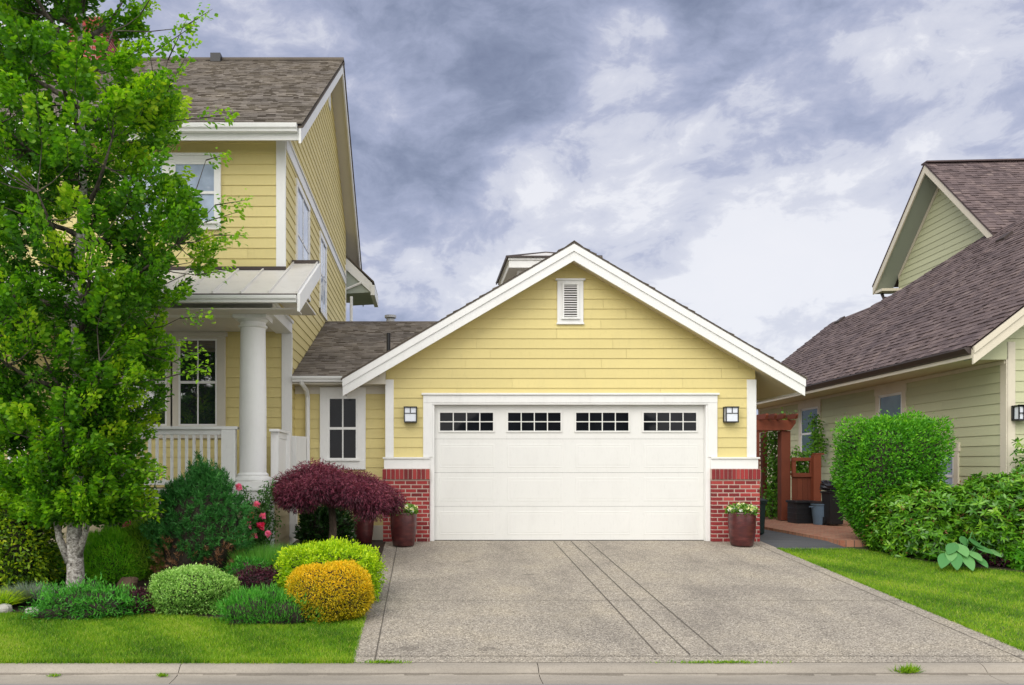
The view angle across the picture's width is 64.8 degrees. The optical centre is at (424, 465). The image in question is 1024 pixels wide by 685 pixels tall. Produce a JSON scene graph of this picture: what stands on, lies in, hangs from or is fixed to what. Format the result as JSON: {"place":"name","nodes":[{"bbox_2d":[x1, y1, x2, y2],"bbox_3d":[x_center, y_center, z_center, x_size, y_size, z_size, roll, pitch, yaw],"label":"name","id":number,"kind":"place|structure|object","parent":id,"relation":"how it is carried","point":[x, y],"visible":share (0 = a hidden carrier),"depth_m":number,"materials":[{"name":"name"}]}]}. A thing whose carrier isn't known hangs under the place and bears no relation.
{"place":"outdoors","nodes":[
{"label":"outdoors","id":0,"kind":"place"},
{"bbox_2d":[97,479,162,537],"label":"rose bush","id":1,"kind":"object","parent":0,"point":[119,524],"visible":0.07,"depth_m":11.31,"materials":[{"name":"green plant"}]},
{"bbox_2d":[0,611,366,663],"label":"lawn","id":2,"kind":"structure","parent":0,"point":[189,640],"depth_m":8.22,"materials":[{"name":"plant"}]},
{"bbox_2d":[209,583,332,624],"bbox_3d":[-1.696,1.526,8.902,1.461,0.503,0.640,0,0,0],"label":"ground cover plant","id":3,"kind":"object","parent":2,"relation":"on","point":[259,606],"visible":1,"depth_m":8.77,"materials":[{"name":"green plant"}]},
{"bbox_2d":[1,540,384,618],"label":"garden bed","id":4,"kind":"object","parent":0,"point":[374,543],"visible":0.02,"depth_m":10.68,"materials":[{"name":"brown soil"}]},
{"bbox_2d":[0,603,12,612],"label":"rock","id":5,"kind":"object","parent":4,"relation":"on","point":[5,607],"visible":0.71,"depth_m":9.28,"materials":[{"name":"stone"}]},
{"bbox_2d":[0,587,30,604],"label":"yellow sedge","id":6,"kind":"object","parent":4,"relation":"on","point":[10,601],"visible":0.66,"depth_m":9.44,"materials":[{"name":"green plant"}]},
{"bbox_2d":[0,580,58,603],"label":"blue fescue","id":7,"kind":"object","parent":4,"relation":"on","point":[27,590],"visible":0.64,"depth_m":9.66,"materials":[{"name":"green plant"}]},
{"bbox_2d":[0,465,65,590],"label":"golden conifer","id":8,"kind":"object","parent":4,"relation":"on","point":[25,555],"visible":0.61,"depth_m":10.04,"materials":[{"name":"green plant"}]},
{"bbox_2d":[25,607,41,613],"bbox_3d":[-4.533,1.683,9.273,0.189,0.103,0.128,0,0,0],"label":"rock","id":9,"kind":"object","parent":4,"relation":"on","point":[30,608],"visible":0.33,"depth_m":9.23,"materials":[{"name":"stone"}]},
{"bbox_2d":[46,548,86,583],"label":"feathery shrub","id":10,"kind":"object","parent":4,"relation":"on","point":[62,576],"visible":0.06,"depth_m":10.78,"materials":[{"name":"green plant"}]},
{"bbox_2d":[13,574,151,620],"bbox_3d":[-3.935,1.500,9.168,1.707,0.548,0.765,0,0,0],"label":"ground cover plant","id":11,"kind":"object","parent":4,"relation":"on","point":[89,598],"visible":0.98,"depth_m":9.00,"materials":[{"name":"green plant"}]},
{"bbox_2d":[83,525,149,584],"bbox_3d":[-4.289,1.204,10.957,1.180,0.874,0.860,0,0,0],"label":"feathery shrub","id":12,"kind":"object","parent":4,"relation":"on","point":[104,557],"visible":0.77,"depth_m":10.73,"materials":[{"name":"green plant"}]},
{"bbox_2d":[0,0,253,587],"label":"broadleaf tree","id":13,"kind":"object","parent":4,"relation":"on","point":[92,414],"visible":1,"depth_m":9.65,"materials":[{"name":"green plant"}]},
{"bbox_2d":[117,577,138,589],"bbox_3d":[-3.917,1.555,10.518,0.276,0.201,0.209,0,0,0],"label":"rock","id":14,"kind":"object","parent":4,"relation":"on","point":[129,580],"visible":0.63,"depth_m":10.46,"materials":[{"name":"brown stone"}]},
{"bbox_2d":[124,586,156,614],"bbox_3d":[-3.298,1.564,9.264,0.434,0.342,0.362,0,0,0],"label":"barberry","id":15,"kind":"object","parent":4,"relation":"on","point":[140,592],"visible":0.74,"depth_m":9.18,"materials":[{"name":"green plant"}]},
{"bbox_2d":[119,517,165,580],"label":"fine leaved shrub","id":16,"kind":"object","parent":4,"relation":"on","point":[146,549],"visible":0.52,"depth_m":10.83,"materials":[{"name":"green plant"}]},
{"bbox_2d":[143,563,239,615],"bbox_3d":[-2.762,1.430,9.425,1.221,0.590,0.909,0,0,0],"label":"mounded shrub","id":17,"kind":"object","parent":4,"relation":"on","point":[189,589],"visible":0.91,"depth_m":9.19,"materials":[{"name":"green plant"}]},
{"bbox_2d":[137,451,258,572],"bbox_3d":[-3.108,0.668,10.917,1.654,1.813,1.268,0,0,0],"label":"mugo pine","id":18,"kind":"object","parent":4,"relation":"on","point":[201,522],"visible":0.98,"depth_m":10.63,"materials":[{"name":"green plant"}]},
{"bbox_2d":[221,555,270,584],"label":"ground cover plant","id":19,"kind":"object","parent":4,"relation":"on","point":[238,564],"visible":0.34,"depth_m":10.33,"materials":[{"name":"green plant"}]},
{"bbox_2d":[236,476,284,550],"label":"rose bush","id":20,"kind":"object","parent":4,"relation":"on","point":[263,534],"visible":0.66,"depth_m":11.40,"materials":[{"name":"green plant"}]},
{"bbox_2d":[234,562,286,594],"bbox_3d":[-2.000,1.430,9.912,0.768,0.509,0.711,0,0,-29],"label":"barberry","id":21,"kind":"object","parent":4,"relation":"on","point":[259,576],"visible":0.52,"depth_m":9.81,"materials":[{"name":"purple plant"}]},
{"bbox_2d":[222,540,302,572],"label":"lavender","id":22,"kind":"object","parent":4,"relation":"on","point":[267,552],"visible":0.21,"depth_m":10.81,"materials":[{"name":"green plant"}]},
{"bbox_2d":[293,503,359,545],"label":"evergreen shrub","id":23,"kind":"object","parent":4,"relation":"on","point":[313,526],"visible":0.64,"depth_m":12.91,"materials":[{"name":"green plant"}]},
{"bbox_2d":[284,558,375,623],"bbox_3d":[-1.086,1.402,9.113,1.085,0.686,0.904,0,0,0],"label":"golden shrub","id":24,"kind":"object","parent":4,"relation":"on","point":[342,590],"visible":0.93,"depth_m":8.84,"materials":[{"name":"yellow plant"}]},
{"bbox_2d":[272,535,390,601],"bbox_3d":[-1.181,1.281,9.913,1.508,0.844,1.214,0,0,0],"label":"spreading shrub","id":25,"kind":"object","parent":4,"relation":"on","point":[319,552],"visible":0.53,"depth_m":9.70,"materials":[{"name":"green plant"}]},
{"bbox_2d":[269,457,407,540],"bbox_3d":[-1.300,0.700,11.874,2.120,1.693,1.839,0,0,0],"label":"japanese maple","id":26,"kind":"object","parent":4,"relation":"on","point":[331,487],"visible":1,"depth_m":11.38,"materials":[{"name":"purple plant"}]},
{"bbox_2d":[353,510,373,542],"bbox_3d":[-1.069,1.021,13.900,0.365,0.618,0.365,0,0,0],"label":"plant pot","id":27,"kind":"object","parent":4,"relation":"on","point":[364,532],"visible":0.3,"depth_m":13.75,"materials":[{"name":"ceramic"}]},
{"bbox_2d":[0,684,1023,684],"bbox_3d":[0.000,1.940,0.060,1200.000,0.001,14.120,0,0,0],"label":"road","id":28,"kind":"structure","parent":0,"point":[511,684],"depth_m":7.10,"materials":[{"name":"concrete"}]},
{"bbox_2d":[0,662,1023,683],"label":"kerb","id":29,"kind":"structure","parent":28,"relation":"on","point":[678,667],"depth_m":7.39,"materials":[{"name":"concrete"}]},
{"bbox_2d":[156,673,170,676],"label":"weed","id":30,"kind":"object","parent":29,"relation":"on","point":[162,674],"visible":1,"depth_m":7.32,"materials":[{"name":"green plant"}]},
{"bbox_2d":[350,658,411,662],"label":"weed","id":31,"kind":"object","parent":29,"relation":"on","point":[383,661],"visible":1,"depth_m":7.49,"materials":[{"name":"green plant"}]},
{"bbox_2d":[0,673,1023,674],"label":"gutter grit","id":32,"kind":"object","parent":29,"relation":"on","point":[515,673],"visible":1,"depth_m":7.38,"materials":[{"name":"grey concrete"}]},
{"bbox_2d":[646,659,791,663],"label":"weed","id":33,"kind":"object","parent":29,"relation":"on","point":[725,661],"visible":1,"depth_m":7.49,"materials":[{"name":"green plant"}]},
{"bbox_2d":[888,662,924,673],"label":"weed","id":34,"kind":"object","parent":29,"relation":"on","point":[909,669],"visible":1,"depth_m":7.38,"materials":[{"name":"green plant"}]},
{"bbox_2d":[0,0,1023,414],"label":"sky","id":35,"kind":"structure","parent":0,"point":[754,164],"materials":[{"name":"grey"}]},
{"bbox_2d":[217,541,1023,662],"bbox_3d":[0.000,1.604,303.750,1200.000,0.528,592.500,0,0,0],"label":"ground","id":36,"kind":"structure","parent":0,"point":[858,548],"depth_m":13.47,"materials":[{"name":"plant"}]},
{"bbox_2d":[0,16,807,564],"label":"house","id":37,"kind":"structure","parent":36,"relation":"on","point":[574,390],"depth_m":14.07,"materials":[{"name":"yellow"}]},
{"bbox_2d":[3,153,39,229],"bbox_3d":[-6.820,-4.547,13.244,0.910,1.255,0.085,0,0,0],"label":"window","id":38,"kind":"structure","parent":37,"relation":"in","point":[5,153],"depth_m":13.26,"materials":[{"name":"white"}]},
{"bbox_2d":[115,153,168,229],"bbox_3d":[-4.675,-4.547,13.244,0.910,1.255,0.085,0,0,0],"label":"window","id":39,"kind":"structure","parent":37,"relation":"in","point":[165,167],"depth_m":13.25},
{"bbox_2d":[122,331,171,425],"bbox_3d":[-4.821,-1.455,13.914,0.870,1.770,0.044,0,0,0],"label":"porch window","id":40,"kind":"structure","parent":37,"relation":"in","point":[165,415],"depth_m":13.90,"materials":[{"name":"white glass"}]},
{"bbox_2d":[169,153,221,229],"bbox_3d":[-3.815,-4.547,13.244,0.910,1.255,0.085,0,0,0],"label":"window","id":41,"kind":"structure","parent":37,"relation":"in","point":[210,180],"depth_m":13.25,"materials":[{"name":"white glass"}]},
{"bbox_2d":[170,331,224,425],"bbox_3d":[-3.950,-1.455,13.914,0.950,1.850,0.044,0,0,0],"label":"porch window","id":42,"kind":"structure","parent":37,"relation":"in","point":[202,403],"depth_m":13.91,"materials":[{"name":"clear glass"}]},
{"bbox_2d":[295,178,310,301],"bbox_3d":[-2.309,-4.230,15.190,0.046,1.900,1.640,0,0,0],"label":"window","id":43,"kind":"structure","parent":37,"relation":"in","point":[302,207],"depth_m":15.07,"materials":[{"name":"white glass"}]},
{"bbox_2d":[319,230,326,320],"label":"window","id":44,"kind":"structure","parent":37,"relation":"in","point":[323,245],"depth_m":18.08,"materials":[{"name":"white glass"}]},
{"bbox_2d":[320,387,365,468],"bbox_3d":[-1.466,-0.670,14.244,0.815,1.465,0.085,0,0,0],"label":"window","id":45,"kind":"structure","parent":37,"relation":"in","point":[342,418],"depth_m":14.25,"materials":[{"name":"white glass"}]},
{"bbox_2d":[404,406,416,422],"bbox_3d":[-0.255,-0.898,13.992,0.234,0.278,0.142,0,0,0],"label":"wall lantern","id":46,"kind":"object","parent":37,"relation":"attached to","point":[410,414],"depth_m":13.94,"materials":[{"name":"white glass"}]},
{"bbox_2d":[434,405,703,540],"bbox_3d":[2.550,0.123,14.176,4.770,2.395,0.058,0,0,0],"label":"garage door","id":47,"kind":"structure","parent":37,"relation":"in","point":[467,438],"depth_m":14.16,"materials":[{"name":"paint"}]},
{"bbox_2d":[723,406,738,422],"bbox_3d":[5.353,-0.898,13.992,0.234,0.278,0.142,0,0,0],"label":"wall lantern","id":48,"kind":"object","parent":37,"relation":"attached to","point":[730,414],"depth_m":13.94,"materials":[{"name":"white glass"}]},
{"bbox_2d":[756,158,1023,520],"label":"house","id":49,"kind":"structure","parent":36,"relation":"on","point":[939,331],"depth_m":17.57,"materials":[{"name":"green"}]},
{"bbox_2d":[798,399,821,465],"bbox_3d":[9.958,-0.835,20.733,0.050,1.670,1.382,0,0,3],"label":"window","id":50,"kind":"structure","parent":49,"relation":"in","point":[805,408],"depth_m":20.93,"materials":[{"name":"white glass"}]},
{"bbox_2d":[802,412,830,466],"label":"climbing vine","id":51,"kind":"object","parent":49,"relation":"attached to","point":[816,437],"visible":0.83,"depth_m":19.65,"materials":[{"name":"green plant"}]},
{"bbox_2d":[874,383,907,420],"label":"window","id":52,"kind":"structure","parent":49,"relation":"in","point":[890,398],"depth_m":16.67,"materials":[{"name":"beige glass"}]},
{"bbox_2d":[938,443,960,486],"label":"window","id":53,"kind":"structure","parent":49,"relation":"in","point":[953,476],"depth_m":14.46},
{"bbox_2d":[1011,405,1023,420],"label":"wall lantern","id":54,"kind":"object","parent":49,"relation":"attached to","point":[1017,412],"depth_m":12.94,"materials":[{"name":"white glass"}]},
{"bbox_2d":[828,407,957,547],"bbox_3d":[7.882,0.192,13.573,1.787,2.487,1.527,0,0,0],"label":"clipped hedge","id":55,"kind":"object","parent":36,"relation":"on","point":[880,453],"visible":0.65,"depth_m":13.15,"materials":[{"name":"green plant"}]},
{"bbox_2d":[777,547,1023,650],"bbox_3d":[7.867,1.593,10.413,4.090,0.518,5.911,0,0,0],"label":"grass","id":56,"kind":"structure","parent":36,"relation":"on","point":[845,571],"depth_m":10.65,"materials":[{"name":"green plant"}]},
{"bbox_2d":[883,552,1023,571],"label":"garden bed","id":57,"kind":"object","parent":36,"relation":"on","point":[976,565],"visible":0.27,"depth_m":11.95,"materials":[{"name":"brown soil"}]},
{"bbox_2d":[860,480,970,560],"bbox_3d":[8.004,0.864,12.890,1.704,1.306,1.913,0,0,0],"label":"rhododendron","id":58,"kind":"object","parent":57,"relation":"on","point":[916,522],"visible":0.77,"depth_m":12.42,"materials":[{"name":"green plant"}]},
{"bbox_2d":[937,532,1001,570],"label":"hosta","id":59,"kind":"object","parent":57,"relation":"on","point":[954,558],"visible":0.98,"depth_m":11.62,"materials":[{"name":"green plant"}]},
{"bbox_2d":[947,471,1023,568],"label":"rhododendron","id":60,"kind":"object","parent":57,"relation":"on","point":[993,505],"visible":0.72,"depth_m":11.80,"materials":[{"name":"green plant"}]},
{"bbox_2d":[974,550,1012,566],"bbox_3d":[8.586,1.386,11.964,0.711,0.284,0.674,0,0,0],"label":"heuchera","id":61,"kind":"object","parent":57,"relation":"on","point":[998,560],"visible":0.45,"depth_m":11.83,"materials":[{"name":"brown plant"}]},
{"bbox_2d":[995,536,1023,570],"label":"azalea","id":62,"kind":"object","parent":57,"relation":"on","point":[1017,556],"visible":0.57,"depth_m":11.58,"materials":[{"name":"green plant"}]},
{"bbox_2d":[1009,437,1023,474],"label":"tall shrub","id":63,"kind":"object","parent":57,"relation":"on","point":[1020,470],"visible":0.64,"depth_m":12.77,"materials":[{"name":"green plant"}]},
{"bbox_2d":[354,541,1023,661],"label":"driveway","id":64,"kind":"structure","parent":0,"point":[497,601],"depth_m":9.39,"materials":[{"name":"grey concrete"}]},
{"bbox_2d":[390,511,416,546],"bbox_3d":[-0.365,1.068,13.600,0.450,0.572,0.450,0,0,0],"label":"plant pot","id":65,"kind":"object","parent":64,"relation":"on","point":[403,526],"visible":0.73,"depth_m":13.42,"materials":[{"name":"ceramic"}]},
{"bbox_2d":[389,502,418,515],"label":"pansies","id":66,"kind":"object","parent":65,"relation":"in","point":[410,508],"visible":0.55,"depth_m":13.47,"materials":[{"name":"white plant"}]},
{"bbox_2d":[374,541,1021,660],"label":"driveway joints","id":67,"kind":"object","parent":64,"relation":"on","point":[632,599],"visible":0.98,"depth_m":9.51,"materials":[{"name":"grey concrete"}]},
{"bbox_2d":[728,511,755,546],"bbox_3d":[5.389,1.068,13.600,0.451,0.572,0.450,0,0,0],"label":"plant pot","id":68,"kind":"object","parent":64,"relation":"on","point":[742,528],"visible":0.9,"depth_m":13.42,"materials":[{"name":"ceramic"}]},
{"bbox_2d":[723,502,759,516],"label":"pansies","id":69,"kind":"object","parent":68,"relation":"in","point":[744,508],"visible":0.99,"depth_m":13.48,"materials":[{"name":"white plant"}]},
{"bbox_2d":[760,529,847,548],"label":"side path","id":70,"kind":"structure","parent":0,"point":[778,539],"depth_m":14.02,"materials":[{"name":"concrete"}]},
{"bbox_2d":[760,498,767,534],"bbox_3d":[6.378,0.970,15.312,0.251,0.700,0.323,0,0,0],"label":"rubbish bin","id":71,"kind":"object","parent":70,"relation":"on","point":[763,502],"visible":0.28,"depth_m":15.20,"materials":[{"name":"plastic"}]},
{"bbox_2d":[764,516,866,546],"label":"brick paving","id":72,"kind":"structure","parent":0,"point":[842,535],"depth_m":15.69,"materials":[{"name":"red brick"}]},
{"bbox_2d":[767,486,777,516],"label":"garden shrub","id":73,"kind":"object","parent":72,"relation":"on","point":[771,499],"visible":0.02,"depth_m":19.98,"materials":[{"name":"green plant"}]},
{"bbox_2d":[756,413,797,519],"bbox_3d":[7.880,0.070,19.000,1.236,2.500,2.100,0,0,0],"label":"garden arbour","id":74,"kind":"object","parent":72,"relation":"on","point":[764,422],"visible":0.5,"depth_m":18.39,"materials":[{"name":"red wood"}]},
{"bbox_2d":[760,407,794,518],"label":"climbing vine","id":75,"kind":"object","parent":74,"relation":"attached to","point":[772,460],"visible":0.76,"depth_m":18.99,"materials":[{"name":"green plant"}]},
{"bbox_2d":[786,500,813,523],"bbox_3d":[8.376,1.015,17.770,0.506,0.500,0.520,0,0,0],"label":"storage box","id":76,"kind":"object","parent":72,"relation":"on","point":[799,511],"visible":0.75,"depth_m":17.55,"materials":[{"name":"black plastic"}]},
{"bbox_2d":[791,453,823,500],"bbox_3d":[8.723,0.479,18.240,0.656,1.542,0.220,0,0,0],"label":"garden fence","id":77,"kind":"object","parent":72,"relation":"on","point":[805,486],"visible":0.69,"depth_m":18.26,"materials":[{"name":"red wood"}]},
{"bbox_2d":[790,445,810,472],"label":"climbing vine","id":78,"kind":"object","parent":77,"relation":"attached to","point":[800,466],"visible":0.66,"depth_m":18.46,"materials":[{"name":"green plant"}]},
{"bbox_2d":[809,501,829,524],"bbox_3d":[8.585,1.010,17.300,0.477,0.502,0.477,0,0,45],"label":"rubbish bin","id":79,"kind":"object","parent":72,"relation":"on","point":[817,508],"visible":0.66,"depth_m":17.18,"materials":[{"name":"grey plastic"}]},
{"bbox_2d":[819,488,843,524],"bbox_3d":[8.675,0.871,17.012,0.389,0.788,0.482,0,0,0],"label":"rubbish bin","id":80,"kind":"object","parent":72,"relation":"on","point":[831,510],"visible":0.75,"depth_m":16.85,"materials":[{"name":"black plastic"}]},
{"bbox_2d":[820,480,840,488],"bbox_3d":[8.601,0.389,16.943,0.480,0.196,0.459,0,0,0],"label":"rubbish bag","id":81,"kind":"object","parent":80,"relation":"on","point":[825,484],"visible":0.54,"depth_m":16.84,"materials":[{"name":"black plastic"}]}
]}

